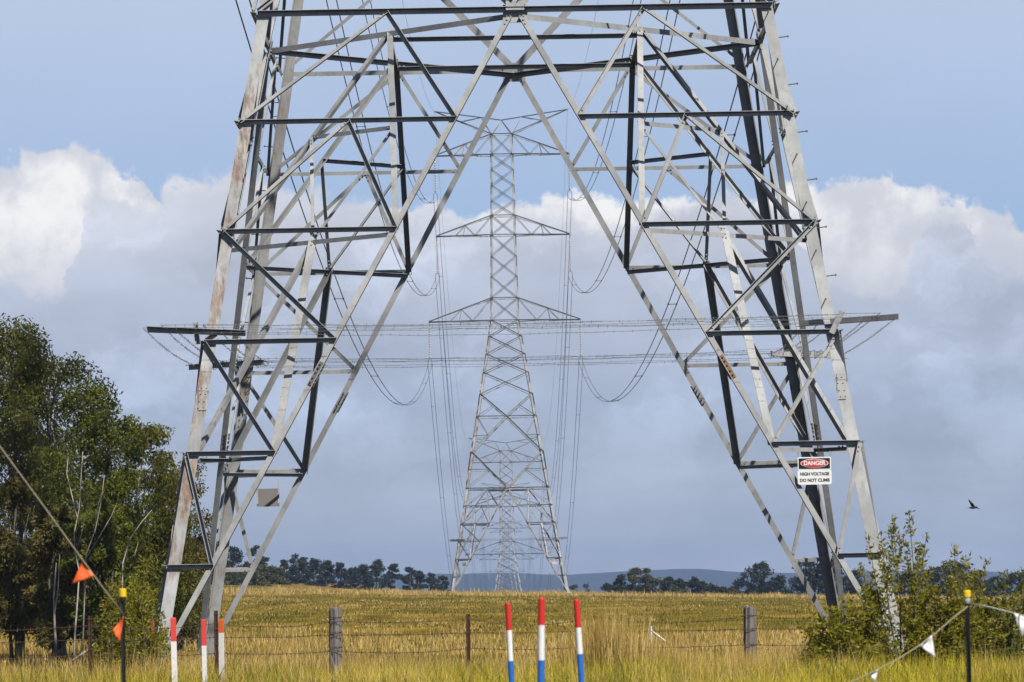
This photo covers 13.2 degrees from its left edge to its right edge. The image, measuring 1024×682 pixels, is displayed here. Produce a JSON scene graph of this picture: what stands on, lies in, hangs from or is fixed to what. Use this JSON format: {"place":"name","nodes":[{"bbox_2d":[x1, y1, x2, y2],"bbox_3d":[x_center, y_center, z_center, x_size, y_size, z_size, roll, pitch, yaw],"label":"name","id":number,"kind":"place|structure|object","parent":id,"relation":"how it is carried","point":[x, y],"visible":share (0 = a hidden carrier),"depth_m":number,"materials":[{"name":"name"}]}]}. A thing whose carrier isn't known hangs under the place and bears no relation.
{"place":"outdoors","nodes":[
{"label":"outdoors","id":0,"kind":"place"},
{"bbox_2d":[0,577,1022,674],"bbox_3d":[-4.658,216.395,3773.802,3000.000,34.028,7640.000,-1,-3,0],"label":"ground","id":1,"kind":"structure","parent":0,"point":[460,614],"depth_m":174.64,"materials":[{"name":"plant"}]},
{"bbox_2d":[0,476,65,662],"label":"young tree","id":2,"kind":"object","parent":1,"relation":"on","point":[17,493],"visible":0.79,"depth_m":89.77,"materials":[{"name":"green plant"}]},
{"bbox_2d":[0,313,82,655],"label":"gum tree","id":3,"kind":"object","parent":1,"relation":"on","point":[16,337],"visible":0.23,"depth_m":96.65,"materials":[{"name":"green plant"}]},
{"bbox_2d":[53,554,59,656],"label":"bare sapling","id":4,"kind":"object","parent":1,"relation":"on","point":[54,629],"visible":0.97,"depth_m":83.95,"materials":[{"name":"grey plant"}]},
{"bbox_2d":[23,504,95,664],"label":"young tree","id":5,"kind":"object","parent":1,"relation":"on","point":[54,540],"visible":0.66,"depth_m":87.71,"materials":[{"name":"green plant"}]},
{"bbox_2d":[0,337,119,659],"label":"gum tree","id":6,"kind":"object","parent":1,"relation":"on","point":[30,370],"visible":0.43,"depth_m":93.72,"materials":[{"name":"green plant"}]},
{"bbox_2d":[66,452,85,665],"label":"bare sapling","id":7,"kind":"object","parent":1,"relation":"on","point":[74,644],"visible":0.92,"depth_m":82.07,"materials":[{"name":"grey plant"}]},
{"bbox_2d":[87,616,92,677],"bbox_3d":[-5.040,3.998,53.053,0.068,1.422,0.065,-1,-3,0],"label":"star picket","id":8,"kind":"object","parent":1,"relation":"on","point":[89,634],"visible":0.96,"depth_m":53.06,"materials":[{"name":"metal"}]},
{"bbox_2d":[17,376,169,658],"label":"gum tree","id":9,"kind":"object","parent":1,"relation":"on","point":[114,483],"visible":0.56,"depth_m":90.58,"materials":[{"name":"green plant"}]},
{"bbox_2d":[53,498,143,663],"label":"young tree","id":10,"kind":"object","parent":1,"relation":"on","point":[107,553],"visible":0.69,"depth_m":86.77,"materials":[{"name":"green plant"}]},
{"bbox_2d":[81,480,118,666],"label":"bare sapling","id":11,"kind":"object","parent":1,"relation":"on","point":[86,556],"visible":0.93,"depth_m":79.97,"materials":[{"name":"grey plant"}]},
{"bbox_2d":[84,571,137,671],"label":"wattle shrub","id":12,"kind":"object","parent":1,"relation":"on","point":[104,645],"visible":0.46,"depth_m":65.72,"materials":[{"name":"green plant"}]},
{"bbox_2d":[119,588,125,681],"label":"capped picket","id":13,"kind":"object","parent":1,"relation":"on","point":[122,593],"visible":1,"depth_m":27.93,"materials":[{"name":"black paint"}]},
{"bbox_2d":[96,515,162,642],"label":"young tree","id":14,"kind":"object","parent":1,"relation":"on","point":[153,580],"visible":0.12,"depth_m":92.76,"materials":[{"name":"green plant"}]},
{"bbox_2d":[117,554,170,672],"bbox_3d":[-4.957,3.853,59.817,0.880,1.972,0.847,-1,-3,0],"label":"wattle shrub","id":15,"kind":"object","parent":1,"relation":"on","point":[140,601],"visible":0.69,"depth_m":59.71,"materials":[{"name":"green plant"}]},
{"bbox_2d":[82,421,206,637],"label":"gum tree","id":16,"kind":"object","parent":1,"relation":"on","point":[150,433],"visible":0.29,"depth_m":96.76,"materials":[{"name":"green plant"}]},
{"bbox_2d":[137,529,194,635],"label":"young tree","id":17,"kind":"object","parent":1,"relation":"on","point":[184,630],"visible":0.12,"depth_m":97.56,"materials":[{"name":"green plant"}]},
{"bbox_2d":[170,617,176,681],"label":"painted stake","id":18,"kind":"object","parent":1,"relation":"on","point":[173,645],"visible":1,"depth_m":47.86,"materials":[{"name":"red paint"}]},
{"bbox_2d":[139,462,223,651],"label":"gum tree","id":19,"kind":"object","parent":1,"relation":"on","point":[182,636],"visible":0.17,"depth_m":102.66,"materials":[{"name":"green plant"}]},
{"bbox_2d":[183,552,206,645],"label":"young tree","id":20,"kind":"object","parent":1,"relation":"on","point":[197,611],"visible":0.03,"depth_m":107.75,"materials":[{"name":"green plant"}]},
{"bbox_2d":[201,619,206,681],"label":"painted stake","id":21,"kind":"object","parent":1,"relation":"on","point":[204,650],"visible":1,"depth_m":49.36,"materials":[{"name":"red paint"}]},
{"bbox_2d":[214,611,218,677],"bbox_3d":[-3.558,3.977,53.457,0.068,1.454,0.065,-1,-3,0],"label":"star picket","id":22,"kind":"object","parent":1,"relation":"on","point":[216,637],"visible":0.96,"depth_m":53.47,"materials":[{"name":"metal"}]},
{"bbox_2d":[218,619,224,679],"bbox_3d":[-3.292,3.818,50.361,0.050,1.320,0.040,-2,-3,18],"label":"painted stake","id":23,"kind":"object","parent":1,"relation":"on","point":[221,641],"visible":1,"depth_m":50.36,"materials":[{"name":"orange paint"}]},
{"bbox_2d":[211,563,244,584],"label":"distant shrub","id":24,"kind":"object","parent":1,"relation":"on","point":[228,576],"visible":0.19,"depth_m":518.84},
{"bbox_2d":[226,546,249,575],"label":"distant tree","id":25,"kind":"object","parent":1,"relation":"on","point":[235,555],"visible":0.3,"depth_m":558.13,"materials":[{"name":"plant"}]},
{"bbox_2d":[226,569,272,585],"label":"distant shrub","id":26,"kind":"object","parent":1,"relation":"on","point":[257,578],"visible":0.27,"depth_m":528.00,"materials":[{"name":"plant"}]},
{"bbox_2d":[244,545,269,568],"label":"distant tree","id":27,"kind":"object","parent":1,"relation":"on","point":[254,551],"visible":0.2,"depth_m":598.94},
{"bbox_2d":[256,563,291,584],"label":"distant shrub","id":28,"kind":"object","parent":1,"relation":"on","point":[274,574],"visible":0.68,"depth_m":543.25,"materials":[{"name":"plant"}]},
{"bbox_2d":[278,559,291,578],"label":"distant tree","id":29,"kind":"object","parent":1,"relation":"on","point":[285,565],"visible":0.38,"depth_m":638.65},
{"bbox_2d":[287,553,313,583],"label":"distant tree","id":30,"kind":"object","parent":1,"relation":"on","point":[297,568],"visible":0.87,"depth_m":648.19,"materials":[{"name":"plant"}]},
{"bbox_2d":[303,558,326,584],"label":"distant tree","id":31,"kind":"object","parent":1,"relation":"on","point":[314,565],"visible":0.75,"depth_m":653.77,"materials":[{"name":"plant"}]},
{"bbox_2d":[316,560,336,585],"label":"distant tree","id":32,"kind":"object","parent":1,"relation":"on","point":[327,566],"visible":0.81,"depth_m":658.87,"materials":[{"name":"plant"}]},
{"bbox_2d":[327,607,341,674],"bbox_3d":[-2.145,3.962,53.860,0.189,1.474,0.180,-1,-3,0],"label":"fence post","id":33,"kind":"object","parent":1,"relation":"on","point":[335,628],"visible":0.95,"depth_m":53.82,"materials":[{"name":"wood"}]},
{"bbox_2d":[4,613,992,632],"bbox_3d":[-0.107,3.412,53.829,18.909,0.143,0.043,-1,-3,-1],"label":"fence wire","id":34,"kind":"object","parent":33,"relation":"attached to","point":[324,622],"visible":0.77,"depth_m":53.81,"materials":[{"name":"metal"}]},
{"bbox_2d":[1,626,1000,644],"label":"fence wire","id":35,"kind":"object","parent":33,"relation":"attached to","point":[413,634],"visible":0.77,"depth_m":53.80,"materials":[{"name":"metal"}]},
{"bbox_2d":[4,643,1004,659],"bbox_3d":[-0.101,3.753,53.810,18.909,0.109,0.043,-1,-3,-1],"label":"fence wire","id":36,"kind":"object","parent":33,"relation":"attached to","point":[521,649],"visible":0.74,"depth_m":53.79,"materials":[{"name":"metal"}]},
{"bbox_2d":[333,562,349,584],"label":"distant tree","id":37,"kind":"object","parent":1,"relation":"on","point":[339,573],"visible":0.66,"depth_m":668.77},
{"bbox_2d":[342,566,360,587],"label":"distant tree","id":38,"kind":"object","parent":1,"relation":"on","point":[353,577],"visible":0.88,"depth_m":678.25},
{"bbox_2d":[356,564,374,586],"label":"distant tree","id":39,"kind":"object","parent":1,"relation":"on","point":[365,578],"visible":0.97,"depth_m":683.57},
{"bbox_2d":[363,559,390,589],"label":"distant tree","id":40,"kind":"object","parent":1,"relation":"on","point":[377,567],"visible":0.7,"depth_m":689.08,"materials":[{"name":"plant"}]},
{"bbox_2d":[386,563,402,589],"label":"distant tree","id":41,"kind":"object","parent":1,"relation":"on","point":[391,568],"visible":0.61,"depth_m":698.79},
{"bbox_2d":[399,566,417,590],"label":"distant tree","id":42,"kind":"object","parent":1,"relation":"on","point":[408,579],"visible":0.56,"depth_m":703.85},
{"bbox_2d":[413,570,428,589],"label":"distant tree","id":43,"kind":"object","parent":1,"relation":"on","point":[419,577],"visible":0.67,"depth_m":708.69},
{"bbox_2d":[426,572,440,590],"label":"distant tree","id":44,"kind":"object","parent":1,"relation":"on","point":[432,580],"visible":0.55,"depth_m":713.47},
{"bbox_2d":[435,575,449,591],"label":"distant tree","id":45,"kind":"object","parent":1,"relation":"on","point":[443,587],"visible":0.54,"depth_m":718.74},
{"bbox_2d":[466,614,470,669],"bbox_3d":[-0.527,4.004,54.060,0.077,1.352,0.065,-1,-3,0],"label":"star picket","id":46,"kind":"object","parent":1,"relation":"on","point":[468,636],"visible":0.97,"depth_m":54.07,"materials":[{"name":"metal"}]},
{"bbox_2d":[428,109,580,592],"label":"lattice pylon","id":47,"kind":"object","parent":1,"relation":"on","point":[463,524],"visible":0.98,"depth_m":455.40,"materials":[{"name":"metal"}]},
{"bbox_2d":[428,323,431,360],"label":"insulator string","id":48,"kind":"object","parent":47,"relation":"hanging from","point":[429,341],"visible":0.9,"depth_m":455.61,"materials":[{"name":"ceramic"}]},
{"bbox_2d":[235,0,430,404],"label":"conductor bundle","id":49,"kind":"object","parent":48,"relation":"hanging from","point":[320,232],"visible":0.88,"depth_m":183.10,"materials":[{"name":"metal"}]},
{"bbox_2d":[428,368,466,591],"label":"conductor bundle","id":50,"kind":"object","parent":48,"relation":"hanging from","point":[441,472],"visible":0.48,"depth_m":507.71,"materials":[{"name":"metal"}]},
{"bbox_2d":[433,162,437,198],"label":"insulator string","id":51,"kind":"object","parent":47,"relation":"hanging from","point":[435,180],"visible":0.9,"depth_m":456.54,"materials":[{"name":"grey ceramic"}]},
{"bbox_2d":[362,0,434,202],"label":"conductor bundle","id":52,"kind":"object","parent":51,"relation":"hanging from","point":[388,106],"visible":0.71,"depth_m":267.82,"materials":[{"name":"metal"}]},
{"bbox_2d":[433,199,469,500],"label":"conductor bundle","id":53,"kind":"object","parent":51,"relation":"hanging from","point":[445,359],"visible":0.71,"depth_m":536.18,"materials":[{"name":"metal"}]},
{"bbox_2d":[435,242,439,278],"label":"insulator string","id":54,"kind":"object","parent":47,"relation":"hanging from","point":[437,263],"visible":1,"depth_m":456.07,"materials":[{"name":"grey ceramic"}]},
{"bbox_2d":[326,0,439,295],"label":"conductor bundle","id":55,"kind":"object","parent":54,"relation":"hanging from","point":[364,126],"visible":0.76,"depth_m":210.60,"materials":[{"name":"metal"}]},
{"bbox_2d":[435,280,470,550],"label":"conductor bundle","id":56,"kind":"object","parent":54,"relation":"hanging from","point":[449,412],"visible":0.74,"depth_m":516.95,"materials":[{"name":"metal"}]},
{"bbox_2d":[567,160,571,196],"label":"insulator string","id":57,"kind":"object","parent":47,"relation":"hanging from","point":[569,180],"visible":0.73,"depth_m":456.55,"materials":[{"name":"grey ceramic"}]},
{"bbox_2d":[542,197,571,498],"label":"conductor bundle","id":58,"kind":"object","parent":57,"relation":"hanging from","point":[561,344],"visible":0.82,"depth_m":524.12,"materials":[{"name":"metal"}]},
{"bbox_2d":[568,0,640,200],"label":"conductor bundle","id":59,"kind":"object","parent":57,"relation":"hanging from","point":[608,118],"visible":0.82,"depth_m":284.28,"materials":[{"name":"metal"}]},
{"bbox_2d":[568,235,572,276],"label":"insulator string","id":60,"kind":"object","parent":47,"relation":"hanging from","point":[569,243],"visible":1,"depth_m":456.12,"materials":[{"name":"grey ceramic"}]},
{"bbox_2d":[545,278,572,549],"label":"conductor bundle","id":61,"kind":"object","parent":60,"relation":"hanging from","point":[562,407],"visible":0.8,"depth_m":518.24,"materials":[{"name":"metal"}]},
{"bbox_2d":[568,0,679,292],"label":"conductor bundle","id":62,"kind":"object","parent":60,"relation":"hanging from","point":[636,156],"visible":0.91,"depth_m":221.28,"materials":[{"name":"metal"}]},
{"bbox_2d":[579,322,582,357],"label":"insulator string","id":63,"kind":"object","parent":47,"relation":"hanging from","point":[580,343],"visible":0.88,"depth_m":455.64,"materials":[{"name":"grey ceramic"}]},
{"bbox_2d":[548,366,582,590],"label":"conductor bundle","id":64,"kind":"object","parent":63,"relation":"hanging from","point":[572,471],"visible":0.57,"depth_m":508.01,"materials":[{"name":"metal"}]},
{"bbox_2d":[579,0,774,401],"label":"conductor bundle","id":65,"kind":"object","parent":63,"relation":"hanging from","point":[734,134],"visible":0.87,"depth_m":186.32,"materials":[{"name":"metal"}]},
{"bbox_2d":[489,521,521,589],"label":"lattice pylon","id":66,"kind":"object","parent":1,"relation":"on","point":[505,554],"visible":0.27,"depth_m":1927.14,"materials":[{"name":"metal"}]},
{"bbox_2d":[465,437,548,591],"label":"lattice pylon","id":67,"kind":"object","parent":1,"relation":"on","point":[512,506],"visible":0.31,"depth_m":825.64,"materials":[{"name":"grey metal"}]},
{"bbox_2d":[481,482,533,590],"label":"lattice pylon","id":68,"kind":"object","parent":1,"relation":"on","point":[502,536],"visible":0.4,"depth_m":1261.99,"materials":[{"name":"metal"}]},
{"bbox_2d":[505,602,513,681],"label":"striped pole","id":69,"kind":"object","parent":1,"relation":"on","point":[509,641],"visible":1,"depth_m":33.91,"materials":[{"name":"red paint"}]},
{"bbox_2d":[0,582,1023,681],"bbox_3d":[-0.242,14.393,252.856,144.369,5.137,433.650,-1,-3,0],"label":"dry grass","id":70,"kind":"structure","parent":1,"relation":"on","point":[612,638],"depth_m":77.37,"materials":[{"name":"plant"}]},
{"bbox_2d":[0,645,1023,681],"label":"verge grass","id":71,"kind":"structure","parent":1,"relation":"on","point":[910,675],"depth_m":49.11,"materials":[{"name":"plant"}]},
{"bbox_2d":[0,595,1023,681],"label":"green weeds","id":72,"kind":"object","parent":1,"relation":"on","point":[485,672],"visible":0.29,"depth_m":50.13,"materials":[{"name":"plant"}]},
{"bbox_2d":[143,0,905,667],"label":"lattice pylon","id":73,"kind":"object","parent":1,"relation":"on","point":[777,102],"visible":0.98,"depth_m":74.24,"materials":[{"name":"grey metal"}]},
{"bbox_2d":[256,479,279,506],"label":"sign plate","id":74,"kind":"object","parent":73,"relation":"attached to","point":[267,497],"visible":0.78,"depth_m":81.37,"materials":[{"name":"metal"}]},
{"bbox_2d":[797,451,831,484],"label":"danger sign","id":75,"kind":"object","parent":73,"relation":"attached to","point":[809,473],"visible":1,"depth_m":70.45,"materials":[{"name":"metal"}]},
{"bbox_2d":[538,597,544,681],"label":"striped pole","id":76,"kind":"object","parent":1,"relation":"on","point":[541,639],"visible":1,"depth_m":25.93,"materials":[{"name":"red paint"}]},
{"bbox_2d":[573,599,584,681],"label":"striped pole","id":77,"kind":"object","parent":1,"relation":"on","point":[578,633],"visible":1,"depth_m":29.92,"materials":[{"name":"red paint"}]},
{"bbox_2d":[611,574,633,593],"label":"distant tree","id":78,"kind":"object","parent":1,"relation":"on","point":[619,583],"visible":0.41,"depth_m":558.52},
{"bbox_2d":[625,567,664,594],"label":"distant tree","id":79,"kind":"object","parent":1,"relation":"on","point":[647,581],"visible":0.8,"depth_m":558.57,"materials":[{"name":"plant"}]},
{"bbox_2d":[659,576,676,593],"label":"distant tree","id":80,"kind":"object","parent":1,"relation":"on","point":[667,584],"visible":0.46,"depth_m":568.53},
{"bbox_2d":[685,576,707,594],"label":"distant tree","id":81,"kind":"object","parent":1,"relation":"on","point":[693,582],"visible":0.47,"depth_m":568.64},
{"bbox_2d":[701,582,728,594],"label":"distant shrub","id":82,"kind":"object","parent":1,"relation":"on","point":[711,587],"visible":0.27,"depth_m":558.44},
{"bbox_2d":[742,605,756,661],"bbox_3d":[2.921,3.947,54.468,0.186,1.416,0.174,-1,-3,0],"label":"fence post","id":83,"kind":"object","parent":1,"relation":"on","point":[750,623],"visible":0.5,"depth_m":54.44,"materials":[{"name":"wood"}]},
{"bbox_2d":[730,560,773,594],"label":"distant tree","id":84,"kind":"object","parent":1,"relation":"on","point":[763,566],"visible":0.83,"depth_m":588.34,"materials":[{"name":"plant"}]},
{"bbox_2d":[762,573,793,594],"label":"distant tree","id":85,"kind":"object","parent":1,"relation":"on","point":[776,583],"visible":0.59,"depth_m":588.22,"materials":[{"name":"plant"}]},
{"bbox_2d":[788,562,823,594],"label":"distant tree","id":86,"kind":"object","parent":1,"relation":"on","point":[809,571],"visible":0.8,"depth_m":558.50,"materials":[{"name":"plant"}]},
{"bbox_2d":[810,561,852,594],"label":"distant tree","id":87,"kind":"object","parent":1,"relation":"on","point":[844,582],"visible":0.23,"depth_m":558.90,"materials":[{"name":"plant"}]},
{"bbox_2d":[793,585,892,671],"bbox_3d":[3.939,3.578,52.472,1.336,1.422,1.135,-1,-3,0],"label":"wattle shrub","id":88,"kind":"object","parent":1,"relation":"on","point":[837,635],"visible":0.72,"depth_m":52.34,"materials":[{"name":"green plant"}]},
{"bbox_2d":[844,568,863,595],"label":"distant tree","id":89,"kind":"object","parent":1,"relation":"on","point":[852,589],"visible":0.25,"depth_m":568.70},
{"bbox_2d":[891,573,917,595],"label":"distant tree","id":90,"kind":"object","parent":1,"relation":"on","point":[905,583],"visible":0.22,"depth_m":568.65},
{"bbox_2d":[855,510,961,669],"bbox_3d":[4.678,3.108,52.516,1.510,2.260,1.223,-1,-3,0],"label":"wattle shrub","id":91,"kind":"object","parent":1,"relation":"on","point":[915,620],"visible":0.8,"depth_m":52.43,"materials":[{"name":"green plant"}]},
{"bbox_2d":[924,560,969,596],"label":"distant tree","id":92,"kind":"object","parent":1,"relation":"on","point":[937,570],"visible":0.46,"depth_m":558.46,"materials":[{"name":"plant"}]},
{"bbox_2d":[902,542,1009,667],"bbox_3d":[5.315,3.312,52.491,1.387,1.866,1.221,-1,-3,0],"label":"wattle shrub","id":93,"kind":"object","parent":1,"relation":"on","point":[955,633],"visible":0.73,"depth_m":52.31,"materials":[{"name":"green plant"}]},
{"bbox_2d":[963,590,970,681],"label":"capped picket","id":94,"kind":"object","parent":1,"relation":"on","point":[966,595],"visible":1,"depth_m":26.94,"materials":[{"name":"black paint"}]},
{"bbox_2d":[970,603,1023,616],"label":"bunting string","id":95,"kind":"object","parent":94,"relation":"attached to","point":[996,609],"visible":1,"depth_m":26.70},
{"bbox_2d":[1014,613,1023,636],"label":"bunting flag","id":96,"kind":"object","parent":95,"relation":"hanging from","point":[1019,620],"visible":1,"depth_m":26.51,"materials":[{"name":"fabric"}]},
{"bbox_2d":[952,564,993,596],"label":"distant tree","id":97,"kind":"object","parent":1,"relation":"on","point":[987,584],"visible":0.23,"depth_m":558.85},
{"bbox_2d":[954,567,1023,669],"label":"wattle shrub","id":98,"kind":"object","parent":1,"relation":"on","point":[1012,638],"visible":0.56,"depth_m":52.21,"materials":[{"name":"green plant"}]},
{"bbox_2d":[982,576,1013,597],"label":"distant tree","id":99,"kind":"object","parent":1,"relation":"on","point":[993,578],"visible":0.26,"depth_m":568.62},
{"bbox_2d":[1001,569,1023,595],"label":"distant tree","id":100,"kind":"object","parent":1,"relation":"on","point":[1012,578],"visible":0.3,"depth_m":564.24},
{"bbox_2d":[0,0,1023,575],"label":"sky","id":101,"kind":"structure","parent":0,"point":[119,132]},
{"bbox_2d":[289,569,1019,596],"bbox_3d":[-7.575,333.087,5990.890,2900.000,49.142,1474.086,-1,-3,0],"label":"hills","id":102,"kind":"structure","parent":0,"point":[596,581],"depth_m":5822.40,"materials":[{"name":"blue"}]},
{"bbox_2d":[850,606,967,681],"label":"bunting string","id":103,"kind":"object","parent":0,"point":[912,649],"visible":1,"depth_m":26.60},
{"bbox_2d":[920,635,934,657],"bbox_3d":[2.498,1.840,26.702,0.099,0.141,0.022,-1,-3,-3],"label":"bunting flag","id":104,"kind":"object","parent":103,"relation":"hanging from","point":[927,646],"visible":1,"depth_m":26.70,"materials":[{"name":"fabric"}]},
{"bbox_3d":[-3.437,1.754,27.641,0.120,3.045,0.120,-1,-3,0],"label":"bunting pole","id":105,"kind":"object","parent":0,"visible":0},
{"bbox_2d":[0,446,123,614],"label":"bunting string","id":106,"kind":"object","parent":105,"relation":"attached to","point":[61,530],"visible":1,"depth_m":27.81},
{"bbox_2d":[72,561,92,583],"bbox_3d":[-2.695,1.451,27.847,0.142,0.154,0.022,-1,-3,0],"label":"bunting flag","id":107,"kind":"object","parent":106,"relation":"hanging from","point":[84,572],"visible":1,"depth_m":27.85,"materials":[{"name":"fabric"}]},
{"bbox_2d":[113,616,123,642],"bbox_3d":[-2.476,1.813,27.895,0.071,0.171,0.040,-1,-3,-6],"label":"bunting flag","id":108,"kind":"object","parent":106,"relation":"hanging from","point":[117,629],"visible":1,"depth_m":27.90,"materials":[{"name":"fabric"}]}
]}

